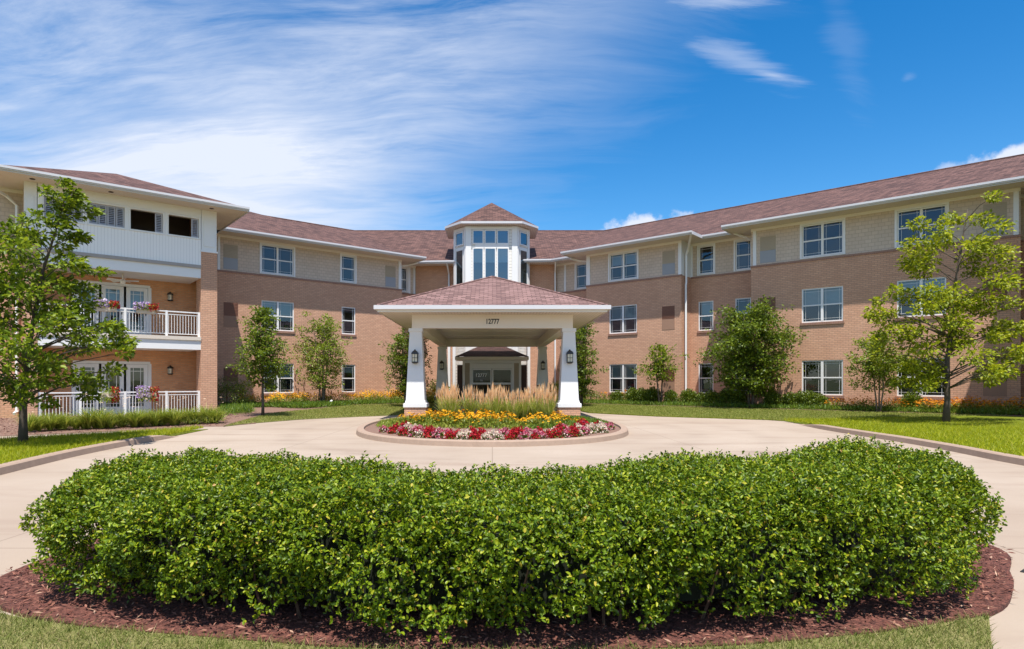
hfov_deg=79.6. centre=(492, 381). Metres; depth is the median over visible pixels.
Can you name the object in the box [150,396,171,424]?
daylily
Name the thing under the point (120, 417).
daylily
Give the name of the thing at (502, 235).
window
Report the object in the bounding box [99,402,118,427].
daylily
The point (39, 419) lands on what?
daylily
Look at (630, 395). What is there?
round shrub
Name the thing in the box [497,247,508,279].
window
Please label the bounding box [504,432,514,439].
red flower mound
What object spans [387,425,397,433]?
red flower mound
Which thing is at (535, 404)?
feather grass
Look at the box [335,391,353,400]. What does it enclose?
coneflower clump
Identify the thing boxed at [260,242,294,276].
window
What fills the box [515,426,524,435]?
red flower mound
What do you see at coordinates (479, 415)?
coneflower clump
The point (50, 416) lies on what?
daylily
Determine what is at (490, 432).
cream flower mound
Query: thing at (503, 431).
pink flower mound
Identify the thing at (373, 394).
coneflower clump
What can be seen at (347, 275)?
window
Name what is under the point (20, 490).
driveway
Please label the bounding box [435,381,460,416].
feather grass
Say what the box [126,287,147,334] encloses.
french door
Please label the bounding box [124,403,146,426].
daylily
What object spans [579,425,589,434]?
pink flower mound
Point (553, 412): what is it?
coneflower clump
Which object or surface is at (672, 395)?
round shrub
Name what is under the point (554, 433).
red flower mound
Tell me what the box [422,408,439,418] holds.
coneflower clump
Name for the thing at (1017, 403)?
coneflower clump
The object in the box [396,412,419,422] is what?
coneflower clump
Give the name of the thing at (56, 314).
shade tree
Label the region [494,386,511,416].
feather grass
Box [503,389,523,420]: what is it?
feather grass
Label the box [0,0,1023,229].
sky
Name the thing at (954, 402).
coneflower clump
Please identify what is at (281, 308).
window
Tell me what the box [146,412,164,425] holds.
daylily
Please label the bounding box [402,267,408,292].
window
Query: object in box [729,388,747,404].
round shrub
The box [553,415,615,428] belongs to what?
groundcover
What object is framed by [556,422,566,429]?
red flower mound
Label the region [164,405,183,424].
daylily
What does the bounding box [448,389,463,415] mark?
feather grass
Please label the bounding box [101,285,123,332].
french door
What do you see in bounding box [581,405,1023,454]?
lawn
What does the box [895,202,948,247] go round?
window
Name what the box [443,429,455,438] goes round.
red flower mound
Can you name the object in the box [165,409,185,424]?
daylily
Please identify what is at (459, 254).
window
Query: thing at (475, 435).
red flower mound
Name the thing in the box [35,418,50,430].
daylily
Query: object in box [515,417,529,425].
coneflower clump
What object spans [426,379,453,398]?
green shrub
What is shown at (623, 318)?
window
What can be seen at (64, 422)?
daylily
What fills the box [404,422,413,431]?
cream flower mound
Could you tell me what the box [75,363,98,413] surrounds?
french door
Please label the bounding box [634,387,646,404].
round shrub
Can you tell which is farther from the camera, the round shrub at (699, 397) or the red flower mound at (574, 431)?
the round shrub at (699, 397)
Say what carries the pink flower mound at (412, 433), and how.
on the island soil
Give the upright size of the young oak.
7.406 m
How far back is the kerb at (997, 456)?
13.76 m
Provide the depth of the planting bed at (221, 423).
19.19 m
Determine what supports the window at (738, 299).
in the apartment building
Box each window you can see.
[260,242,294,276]
[260,363,293,395]
[262,300,294,333]
[340,253,356,283]
[341,307,356,336]
[341,364,356,393]
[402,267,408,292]
[455,231,463,246]
[455,249,463,284]
[472,230,483,243]
[472,247,483,280]
[484,230,495,243]
[484,247,495,277]
[497,230,508,243]
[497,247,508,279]
[519,231,527,246]
[519,249,527,283]
[575,262,585,289]
[608,249,638,281]
[608,304,637,335]
[608,364,636,394]
[697,243,714,275]
[697,301,713,332]
[697,363,712,393]
[734,239,750,271]
[735,297,750,323]
[800,218,845,258]
[800,286,844,325]
[802,360,844,397]
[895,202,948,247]
[895,277,945,320]
[895,358,944,399]
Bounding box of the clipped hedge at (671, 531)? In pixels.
[18,433,1007,642]
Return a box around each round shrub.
[608,390,623,401]
[625,387,640,401]
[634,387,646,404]
[644,386,662,404]
[662,390,678,401]
[678,388,696,405]
[694,392,707,402]
[702,390,718,403]
[716,387,733,404]
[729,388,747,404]
[763,390,783,407]
[780,391,796,404]
[791,391,806,405]
[800,390,818,405]
[811,393,830,406]
[900,391,922,411]
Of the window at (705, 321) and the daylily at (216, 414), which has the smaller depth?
the daylily at (216, 414)
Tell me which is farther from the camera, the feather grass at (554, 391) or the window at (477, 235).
the window at (477, 235)
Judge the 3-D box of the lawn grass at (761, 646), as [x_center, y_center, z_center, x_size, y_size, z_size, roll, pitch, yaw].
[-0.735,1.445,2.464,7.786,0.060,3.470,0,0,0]
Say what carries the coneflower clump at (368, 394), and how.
on the planting bed at (272, 409)
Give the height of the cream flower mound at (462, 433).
0.349 m
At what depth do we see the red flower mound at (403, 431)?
15.77 m
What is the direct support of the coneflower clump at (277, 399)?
on the planting bed at (272, 409)
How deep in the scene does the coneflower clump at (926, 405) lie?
25.12 m
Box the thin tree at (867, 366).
[843,327,912,411]
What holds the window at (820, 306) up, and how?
in the apartment building
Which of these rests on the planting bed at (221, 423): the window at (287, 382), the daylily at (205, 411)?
the daylily at (205, 411)
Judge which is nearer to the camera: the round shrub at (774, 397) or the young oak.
the young oak
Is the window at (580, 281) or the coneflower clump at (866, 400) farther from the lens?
the window at (580, 281)
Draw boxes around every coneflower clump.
[236,393,251,402]
[251,392,266,401]
[265,390,283,403]
[280,390,296,401]
[288,392,307,401]
[294,390,311,400]
[296,392,310,401]
[312,391,326,400]
[318,390,335,400]
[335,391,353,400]
[350,393,363,400]
[361,388,376,399]
[365,390,382,400]
[374,391,388,399]
[390,392,400,399]
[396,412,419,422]
[414,411,437,424]
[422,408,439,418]
[426,390,435,401]
[431,409,450,423]
[437,410,460,424]
[452,415,466,425]
[455,409,474,421]
[455,412,480,427]
[470,411,484,425]
[474,411,503,427]
[484,414,502,423]
[499,411,516,422]
[500,413,517,424]
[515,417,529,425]
[524,412,548,427]
[544,411,564,423]
[545,414,560,424]
[557,414,571,421]
[824,397,844,409]
[838,397,853,407]
[848,398,863,406]
[851,395,874,410]
[883,396,900,406]
[891,399,910,410]
[913,399,933,410]
[916,397,942,412]
[928,400,942,408]
[930,398,957,412]
[939,396,965,407]
[951,397,974,412]
[955,397,979,408]
[963,395,989,408]
[973,398,990,409]
[977,399,1001,413]
[989,398,1016,414]
[1001,400,1023,414]
[1005,396,1023,409]
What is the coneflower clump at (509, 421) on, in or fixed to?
on the island soil
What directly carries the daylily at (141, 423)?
on the planting bed at (221, 423)
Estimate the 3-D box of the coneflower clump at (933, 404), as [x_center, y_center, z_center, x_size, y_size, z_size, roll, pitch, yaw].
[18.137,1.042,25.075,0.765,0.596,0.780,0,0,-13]
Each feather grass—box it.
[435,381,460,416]
[436,389,458,416]
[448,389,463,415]
[459,384,480,416]
[474,390,489,416]
[484,382,500,403]
[484,387,503,417]
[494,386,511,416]
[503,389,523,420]
[512,388,530,418]
[522,386,538,417]
[528,385,543,416]
[536,380,559,418]
[537,387,556,420]
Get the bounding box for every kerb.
[0,435,178,474]
[356,415,628,446]
[799,424,1023,465]
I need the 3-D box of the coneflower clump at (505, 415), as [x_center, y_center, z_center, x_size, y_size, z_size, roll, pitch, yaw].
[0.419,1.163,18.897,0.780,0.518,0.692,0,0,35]
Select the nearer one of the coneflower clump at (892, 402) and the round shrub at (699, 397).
the coneflower clump at (892, 402)
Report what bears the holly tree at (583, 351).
on the lawn at (989, 417)
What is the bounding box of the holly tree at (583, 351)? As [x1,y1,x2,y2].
[557,322,608,405]
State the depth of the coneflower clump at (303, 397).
33.65 m
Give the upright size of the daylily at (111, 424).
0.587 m
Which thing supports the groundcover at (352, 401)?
on the planting bed at (272, 409)
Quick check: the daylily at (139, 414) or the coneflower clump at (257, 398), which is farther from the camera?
the coneflower clump at (257, 398)
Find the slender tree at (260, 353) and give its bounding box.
[225,305,301,414]
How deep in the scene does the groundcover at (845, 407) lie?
27.85 m
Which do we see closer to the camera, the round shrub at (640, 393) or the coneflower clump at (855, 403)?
the coneflower clump at (855, 403)
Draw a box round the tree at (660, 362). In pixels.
[630,342,689,402]
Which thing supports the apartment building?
on the ground
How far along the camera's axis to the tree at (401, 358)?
32.60 m
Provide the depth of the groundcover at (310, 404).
31.18 m
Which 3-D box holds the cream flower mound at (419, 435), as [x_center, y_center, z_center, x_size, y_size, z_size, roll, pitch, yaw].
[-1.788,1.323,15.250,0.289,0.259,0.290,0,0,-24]
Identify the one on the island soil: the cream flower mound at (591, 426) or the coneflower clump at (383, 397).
the cream flower mound at (591, 426)
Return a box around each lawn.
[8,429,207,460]
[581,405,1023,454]
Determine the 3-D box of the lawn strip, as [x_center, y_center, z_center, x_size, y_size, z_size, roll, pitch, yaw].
[-5.819,1.415,29.141,5.882,0.190,18.895,0,0,15]
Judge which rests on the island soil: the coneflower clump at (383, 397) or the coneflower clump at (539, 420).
the coneflower clump at (539, 420)
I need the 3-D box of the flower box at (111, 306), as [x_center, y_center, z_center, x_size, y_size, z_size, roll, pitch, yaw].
[-15.987,-3.165,25.469,0.991,0.530,0.557,0,0,-37]
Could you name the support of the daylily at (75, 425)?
on the planting bed at (221, 423)
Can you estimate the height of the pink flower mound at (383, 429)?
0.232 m
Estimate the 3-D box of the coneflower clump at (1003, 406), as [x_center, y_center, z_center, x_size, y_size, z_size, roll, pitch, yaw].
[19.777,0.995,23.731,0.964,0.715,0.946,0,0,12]
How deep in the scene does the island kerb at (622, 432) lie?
14.47 m
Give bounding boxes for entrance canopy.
[374,276,610,415]
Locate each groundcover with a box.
[31,412,226,429]
[217,400,256,414]
[223,397,433,406]
[272,400,351,408]
[375,415,458,426]
[383,416,542,428]
[525,414,600,428]
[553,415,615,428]
[556,398,1023,415]
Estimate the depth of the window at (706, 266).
34.38 m
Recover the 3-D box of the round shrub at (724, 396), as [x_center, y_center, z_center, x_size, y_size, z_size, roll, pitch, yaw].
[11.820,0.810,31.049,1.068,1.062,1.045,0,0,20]
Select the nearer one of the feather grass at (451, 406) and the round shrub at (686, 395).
the feather grass at (451, 406)
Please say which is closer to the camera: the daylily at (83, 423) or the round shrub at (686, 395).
the daylily at (83, 423)
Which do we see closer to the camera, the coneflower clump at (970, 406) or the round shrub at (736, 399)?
the coneflower clump at (970, 406)
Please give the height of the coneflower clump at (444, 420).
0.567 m
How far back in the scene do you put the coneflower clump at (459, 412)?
19.02 m
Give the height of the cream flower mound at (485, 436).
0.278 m
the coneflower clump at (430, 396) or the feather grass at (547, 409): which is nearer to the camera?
the feather grass at (547, 409)
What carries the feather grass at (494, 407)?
on the island soil
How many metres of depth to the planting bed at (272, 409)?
28.58 m
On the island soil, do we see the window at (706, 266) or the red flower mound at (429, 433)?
the red flower mound at (429, 433)
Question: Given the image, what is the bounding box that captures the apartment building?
[0,154,1023,417]
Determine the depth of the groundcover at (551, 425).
18.66 m
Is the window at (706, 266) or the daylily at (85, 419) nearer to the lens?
the daylily at (85, 419)
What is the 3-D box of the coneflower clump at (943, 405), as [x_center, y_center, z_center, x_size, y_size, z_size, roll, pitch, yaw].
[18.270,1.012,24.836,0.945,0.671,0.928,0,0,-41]
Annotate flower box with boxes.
[94,298,119,311]
[98,386,119,403]
[132,301,158,313]
[135,385,159,401]
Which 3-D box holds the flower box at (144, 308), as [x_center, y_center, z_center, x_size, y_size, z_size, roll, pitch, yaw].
[-14.876,-3.162,26.383,1.002,0.523,0.565,0,0,-36]
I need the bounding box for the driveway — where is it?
[0,405,1023,648]
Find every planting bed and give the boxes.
[0,412,255,435]
[217,402,462,426]
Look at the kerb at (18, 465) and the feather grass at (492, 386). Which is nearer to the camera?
the kerb at (18, 465)
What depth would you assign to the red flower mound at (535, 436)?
14.61 m
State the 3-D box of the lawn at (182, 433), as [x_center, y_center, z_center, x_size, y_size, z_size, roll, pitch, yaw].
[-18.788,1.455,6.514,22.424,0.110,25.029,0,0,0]
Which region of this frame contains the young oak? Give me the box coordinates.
[860,189,1023,421]
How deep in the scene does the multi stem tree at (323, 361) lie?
33.35 m
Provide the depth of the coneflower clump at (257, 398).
32.19 m
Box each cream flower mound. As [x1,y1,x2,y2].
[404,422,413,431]
[415,429,423,437]
[454,429,468,439]
[480,432,490,439]
[487,429,497,437]
[491,431,504,439]
[585,422,596,433]
[596,423,608,432]
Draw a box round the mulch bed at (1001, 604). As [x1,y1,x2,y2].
[0,528,1013,648]
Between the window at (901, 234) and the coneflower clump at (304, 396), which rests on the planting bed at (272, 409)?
the coneflower clump at (304, 396)
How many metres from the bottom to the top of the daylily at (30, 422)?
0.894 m
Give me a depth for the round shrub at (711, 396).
31.34 m
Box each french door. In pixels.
[75,283,98,331]
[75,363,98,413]
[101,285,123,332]
[101,364,123,412]
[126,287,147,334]
[126,364,147,411]
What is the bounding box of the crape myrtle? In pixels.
[693,294,809,407]
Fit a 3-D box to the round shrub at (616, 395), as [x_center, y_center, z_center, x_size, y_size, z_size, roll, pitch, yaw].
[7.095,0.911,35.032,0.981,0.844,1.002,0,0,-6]
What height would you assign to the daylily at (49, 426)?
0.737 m
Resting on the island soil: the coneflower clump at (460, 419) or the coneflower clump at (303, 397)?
the coneflower clump at (460, 419)
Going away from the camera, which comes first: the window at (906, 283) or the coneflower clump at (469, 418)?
the coneflower clump at (469, 418)
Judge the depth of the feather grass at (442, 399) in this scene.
19.74 m
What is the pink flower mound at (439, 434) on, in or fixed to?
on the island soil
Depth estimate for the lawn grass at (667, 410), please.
26.48 m
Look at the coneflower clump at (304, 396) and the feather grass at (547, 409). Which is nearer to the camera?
the feather grass at (547, 409)
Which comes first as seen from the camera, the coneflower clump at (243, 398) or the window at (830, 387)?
the window at (830, 387)
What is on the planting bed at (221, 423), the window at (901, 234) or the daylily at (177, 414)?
the daylily at (177, 414)
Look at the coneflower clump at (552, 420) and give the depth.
18.14 m
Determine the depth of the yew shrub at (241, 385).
31.55 m
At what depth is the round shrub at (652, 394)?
33.42 m
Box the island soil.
[364,416,619,439]
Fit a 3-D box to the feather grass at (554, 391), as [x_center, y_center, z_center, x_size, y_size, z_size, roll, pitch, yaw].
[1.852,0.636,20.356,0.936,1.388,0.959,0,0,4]
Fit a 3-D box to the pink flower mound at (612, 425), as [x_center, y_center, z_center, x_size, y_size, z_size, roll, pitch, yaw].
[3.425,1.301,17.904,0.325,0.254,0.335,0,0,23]
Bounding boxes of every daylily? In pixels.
[5,411,46,430]
[18,411,39,430]
[18,412,54,429]
[31,399,61,422]
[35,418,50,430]
[36,415,63,429]
[44,411,76,428]
[54,412,80,428]
[68,419,85,428]
[73,406,104,427]
[75,418,92,428]
[76,407,116,427]
[79,406,117,427]
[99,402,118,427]
[104,409,119,427]
[110,398,135,426]
[117,397,150,426]
[120,408,153,425]
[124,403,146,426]
[133,406,148,425]
[141,409,167,423]
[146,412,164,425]
[148,408,176,424]
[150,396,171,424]
[159,398,184,423]
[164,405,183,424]
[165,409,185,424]
[166,408,192,422]
[181,396,204,422]
[181,407,207,423]
[189,402,219,422]
[200,398,229,422]
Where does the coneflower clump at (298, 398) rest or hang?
on the planting bed at (272, 409)
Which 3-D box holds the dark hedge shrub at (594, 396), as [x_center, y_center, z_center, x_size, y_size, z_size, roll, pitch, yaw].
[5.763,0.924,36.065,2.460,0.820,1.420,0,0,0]
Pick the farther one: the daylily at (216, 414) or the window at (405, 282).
the window at (405, 282)
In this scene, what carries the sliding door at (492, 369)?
in the apartment building
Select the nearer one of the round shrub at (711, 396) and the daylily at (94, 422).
the daylily at (94, 422)
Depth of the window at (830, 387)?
29.29 m
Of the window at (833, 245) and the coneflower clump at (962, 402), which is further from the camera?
the window at (833, 245)
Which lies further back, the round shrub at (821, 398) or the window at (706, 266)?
the window at (706, 266)
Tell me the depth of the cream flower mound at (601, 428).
16.68 m
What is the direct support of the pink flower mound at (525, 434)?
on the island soil
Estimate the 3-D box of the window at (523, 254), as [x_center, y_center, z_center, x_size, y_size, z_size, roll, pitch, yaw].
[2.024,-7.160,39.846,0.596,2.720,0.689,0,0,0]
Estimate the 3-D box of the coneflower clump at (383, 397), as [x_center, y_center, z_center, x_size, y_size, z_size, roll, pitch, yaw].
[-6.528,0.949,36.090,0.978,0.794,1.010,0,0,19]
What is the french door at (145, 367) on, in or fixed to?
in the apartment building
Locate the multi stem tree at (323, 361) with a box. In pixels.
[287,310,352,400]
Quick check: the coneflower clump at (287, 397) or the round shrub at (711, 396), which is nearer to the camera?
the round shrub at (711, 396)
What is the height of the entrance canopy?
6.135 m
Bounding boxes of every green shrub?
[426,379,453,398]
[549,381,558,393]
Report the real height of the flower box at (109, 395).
0.733 m
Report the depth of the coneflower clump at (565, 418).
18.88 m
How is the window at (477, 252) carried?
in the apartment building
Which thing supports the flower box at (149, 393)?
attached to the apartment building
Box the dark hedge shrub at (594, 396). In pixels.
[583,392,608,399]
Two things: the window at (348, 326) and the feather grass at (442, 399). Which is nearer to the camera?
the feather grass at (442, 399)
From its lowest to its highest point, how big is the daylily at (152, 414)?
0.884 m
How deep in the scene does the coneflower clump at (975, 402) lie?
24.57 m
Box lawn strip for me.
[225,404,433,426]
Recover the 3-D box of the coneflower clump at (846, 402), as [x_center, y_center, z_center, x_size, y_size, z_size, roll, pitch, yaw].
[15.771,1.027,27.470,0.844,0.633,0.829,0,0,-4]
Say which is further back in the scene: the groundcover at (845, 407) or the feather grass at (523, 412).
the groundcover at (845, 407)
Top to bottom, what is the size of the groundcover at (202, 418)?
0.781 m
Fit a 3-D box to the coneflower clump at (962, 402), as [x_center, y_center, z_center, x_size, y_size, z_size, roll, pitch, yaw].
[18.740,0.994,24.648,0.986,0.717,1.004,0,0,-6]
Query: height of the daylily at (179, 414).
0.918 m
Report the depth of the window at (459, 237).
39.88 m
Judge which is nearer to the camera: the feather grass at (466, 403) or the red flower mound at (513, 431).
the red flower mound at (513, 431)
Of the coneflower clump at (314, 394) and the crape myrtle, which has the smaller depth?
the crape myrtle
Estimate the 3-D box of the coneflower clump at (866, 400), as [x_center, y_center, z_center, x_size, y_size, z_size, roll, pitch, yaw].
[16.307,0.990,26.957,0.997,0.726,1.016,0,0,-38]
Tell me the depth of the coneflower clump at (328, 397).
34.12 m
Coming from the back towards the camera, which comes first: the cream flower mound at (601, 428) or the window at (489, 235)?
the window at (489, 235)
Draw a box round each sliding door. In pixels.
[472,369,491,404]
[492,369,511,404]
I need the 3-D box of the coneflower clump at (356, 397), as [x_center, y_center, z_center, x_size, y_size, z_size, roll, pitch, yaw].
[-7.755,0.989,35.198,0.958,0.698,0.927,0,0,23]
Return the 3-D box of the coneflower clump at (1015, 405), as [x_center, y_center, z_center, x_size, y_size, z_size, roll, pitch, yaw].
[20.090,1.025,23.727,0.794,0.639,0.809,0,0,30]
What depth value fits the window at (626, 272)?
36.23 m
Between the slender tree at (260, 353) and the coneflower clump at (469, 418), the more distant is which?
the slender tree at (260, 353)
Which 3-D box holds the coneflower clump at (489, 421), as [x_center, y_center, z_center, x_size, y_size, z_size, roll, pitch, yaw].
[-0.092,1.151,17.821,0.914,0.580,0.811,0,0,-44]
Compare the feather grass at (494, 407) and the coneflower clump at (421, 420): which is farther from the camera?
the feather grass at (494, 407)
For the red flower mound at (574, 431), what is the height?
0.341 m
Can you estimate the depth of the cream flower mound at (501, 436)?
14.41 m
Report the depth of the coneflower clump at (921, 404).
25.35 m
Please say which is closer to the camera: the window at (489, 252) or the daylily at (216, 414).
the daylily at (216, 414)
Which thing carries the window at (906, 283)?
in the apartment building
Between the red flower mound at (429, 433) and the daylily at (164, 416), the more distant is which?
the daylily at (164, 416)
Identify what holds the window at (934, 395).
in the apartment building
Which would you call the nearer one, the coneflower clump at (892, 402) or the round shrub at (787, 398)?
the coneflower clump at (892, 402)
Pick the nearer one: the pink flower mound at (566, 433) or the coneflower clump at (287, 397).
the pink flower mound at (566, 433)
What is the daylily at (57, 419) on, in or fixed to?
on the planting bed at (221, 423)
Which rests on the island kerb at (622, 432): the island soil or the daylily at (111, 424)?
the island soil
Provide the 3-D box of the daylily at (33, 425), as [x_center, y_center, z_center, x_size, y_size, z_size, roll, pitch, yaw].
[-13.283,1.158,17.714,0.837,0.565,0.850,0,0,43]
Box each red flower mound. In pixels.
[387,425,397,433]
[397,426,407,435]
[423,427,434,438]
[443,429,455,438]
[468,430,480,439]
[474,427,485,437]
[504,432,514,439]
[509,427,518,438]
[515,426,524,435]
[531,432,539,438]
[548,426,562,438]
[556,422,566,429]
[567,426,580,436]
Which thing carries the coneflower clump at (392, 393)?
on the planting bed at (272, 409)
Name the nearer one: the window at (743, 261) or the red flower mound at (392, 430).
the red flower mound at (392, 430)
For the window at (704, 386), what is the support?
in the apartment building
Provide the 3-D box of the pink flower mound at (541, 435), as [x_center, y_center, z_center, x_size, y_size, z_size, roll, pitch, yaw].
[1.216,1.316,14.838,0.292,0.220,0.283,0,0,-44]
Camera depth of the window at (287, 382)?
34.69 m
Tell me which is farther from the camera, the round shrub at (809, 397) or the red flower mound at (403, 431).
the round shrub at (809, 397)
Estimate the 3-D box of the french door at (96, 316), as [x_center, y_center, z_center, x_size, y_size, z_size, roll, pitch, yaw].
[-17.747,-3.165,26.913,0.855,2.210,0.188,0,0,-36]
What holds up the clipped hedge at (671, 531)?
on the mulch bed at (1001, 604)
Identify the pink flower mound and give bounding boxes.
[378,425,388,432]
[407,426,420,436]
[431,427,445,438]
[496,427,509,439]
[518,430,531,439]
[538,431,547,438]
[560,429,571,437]
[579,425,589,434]
[606,422,614,429]
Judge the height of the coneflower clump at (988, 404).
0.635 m
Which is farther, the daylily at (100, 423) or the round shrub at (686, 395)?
the round shrub at (686, 395)
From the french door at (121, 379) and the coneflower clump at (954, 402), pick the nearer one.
the coneflower clump at (954, 402)
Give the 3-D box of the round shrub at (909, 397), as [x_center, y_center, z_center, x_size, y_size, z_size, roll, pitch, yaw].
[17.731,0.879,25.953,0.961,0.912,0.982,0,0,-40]
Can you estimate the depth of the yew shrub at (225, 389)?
30.54 m
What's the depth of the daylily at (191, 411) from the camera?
20.90 m
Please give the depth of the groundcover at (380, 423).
19.46 m
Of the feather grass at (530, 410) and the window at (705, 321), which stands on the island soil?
the feather grass at (530, 410)
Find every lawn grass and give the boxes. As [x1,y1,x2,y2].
[0,606,1000,648]
[580,403,1009,420]
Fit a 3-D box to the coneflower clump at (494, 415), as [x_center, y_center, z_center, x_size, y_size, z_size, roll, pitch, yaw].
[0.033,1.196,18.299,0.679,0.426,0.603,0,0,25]
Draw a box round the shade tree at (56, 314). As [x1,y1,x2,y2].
[0,176,142,442]
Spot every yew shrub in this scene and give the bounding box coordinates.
[217,376,252,404]
[232,380,253,401]
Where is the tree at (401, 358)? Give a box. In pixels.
[378,328,433,402]
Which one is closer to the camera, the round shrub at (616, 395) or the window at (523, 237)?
the round shrub at (616, 395)
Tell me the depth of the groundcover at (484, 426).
17.83 m
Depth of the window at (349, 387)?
37.15 m
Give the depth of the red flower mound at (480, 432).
14.85 m
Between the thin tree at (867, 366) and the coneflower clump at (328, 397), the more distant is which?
the coneflower clump at (328, 397)
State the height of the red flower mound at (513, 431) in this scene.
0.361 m

